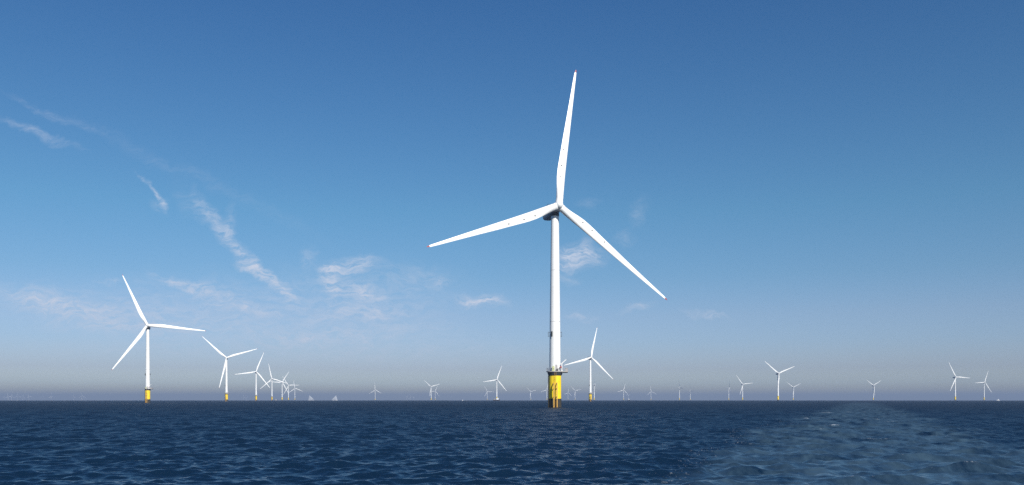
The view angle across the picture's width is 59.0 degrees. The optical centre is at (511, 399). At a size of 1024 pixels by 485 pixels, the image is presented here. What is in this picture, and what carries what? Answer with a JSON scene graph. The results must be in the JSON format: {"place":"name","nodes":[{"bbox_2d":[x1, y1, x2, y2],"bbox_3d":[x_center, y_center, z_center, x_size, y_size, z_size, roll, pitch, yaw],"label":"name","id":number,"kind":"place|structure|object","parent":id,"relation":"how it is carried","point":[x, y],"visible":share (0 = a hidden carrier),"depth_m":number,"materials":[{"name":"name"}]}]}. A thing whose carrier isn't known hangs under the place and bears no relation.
{"place":"outdoors","nodes":[
{"label":"outdoors","id":0,"kind":"place"},
{"bbox_2d":[0,400,1023,484],"bbox_3d":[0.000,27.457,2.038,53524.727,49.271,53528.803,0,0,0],"label":"water","id":1,"kind":"structure","parent":0,"point":[354,442],"depth_m":73.56,"materials":[{"name":"blue liquid"}]},
{"bbox_2d":[112,275,204,402],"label":"wind turbine","id":2,"kind":"object","parent":1,"relation":"in","point":[147,387],"visible":0.98,"depth_m":911.99,"materials":[{"name":"white paint"}]},
{"bbox_2d":[202,336,255,400],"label":"wind turbine","id":3,"kind":"object","parent":1,"relation":"in","point":[226,377],"visible":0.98,"depth_m":1617.05,"materials":[{"name":"white paint"}]},
{"bbox_2d":[234,353,267,400],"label":"wind turbine","id":4,"kind":"object","parent":1,"relation":"in","point":[256,372],"visible":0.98,"depth_m":2408.04,"materials":[{"name":"white paint"}]},
{"bbox_2d":[260,363,287,400],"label":"wind turbine","id":5,"kind":"object","parent":1,"relation":"in","point":[271,385],"visible":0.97,"depth_m":3216.22,"materials":[{"name":"white paint"}]},
{"bbox_2d":[277,372,288,400],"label":"wind turbine","id":6,"kind":"object","parent":1,"relation":"in","point":[282,386],"visible":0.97,"depth_m":3859.74,"materials":[{"name":"white paint"}]},
{"bbox_2d":[484,366,505,397],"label":"wind turbine","id":7,"kind":"object","parent":1,"relation":"in","point":[496,383],"visible":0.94,"depth_m":3362.14,"materials":[{"name":"white paint"}]},
{"bbox_2d":[427,70,666,407],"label":"wind turbine","id":8,"kind":"object","parent":1,"relation":"in","point":[551,213],"visible":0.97,"depth_m":350.85,"materials":[{"name":"white paint"}]},
{"bbox_2d":[566,329,612,400],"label":"wind turbine","id":9,"kind":"object","parent":1,"relation":"in","point":[589,358],"visible":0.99,"depth_m":1605.32,"materials":[{"name":"white paint"}]},
{"bbox_2d":[738,378,749,399],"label":"wind turbine","id":10,"kind":"object","parent":1,"relation":"in","point":[742,384],"visible":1,"depth_m":4362.08,"materials":[{"name":"white paint"}]},
{"bbox_2d":[766,362,794,400],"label":"wind turbine","id":11,"kind":"object","parent":1,"relation":"in","point":[777,373],"visible":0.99,"depth_m":2573.28,"materials":[{"name":"white paint"}]},
{"bbox_2d":[681,403,1023,484],"bbox_3d":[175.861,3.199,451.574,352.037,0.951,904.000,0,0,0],"label":"wake","id":12,"kind":"object","parent":1,"relation":"on","point":[862,444],"visible":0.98,"depth_m":49.06,"materials":[{"name":"liquid"}]},
{"bbox_2d":[949,363,966,400],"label":"wind turbine","id":13,"kind":"object","parent":1,"relation":"in","point":[955,377],"visible":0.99,"depth_m":2981.75,"materials":[{"name":"white paint"}]},
{"bbox_2d":[978,373,990,400],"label":"wind turbine","id":14,"kind":"object","parent":1,"relation":"in","point":[984,388],"visible":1,"depth_m":3823.83,"materials":[{"name":"white paint"}]},
{"bbox_2d":[0,0,1023,399],"label":"sky","id":15,"kind":"structure","parent":0,"point":[832,191],"materials":[{"name":"blue"}]}
]}

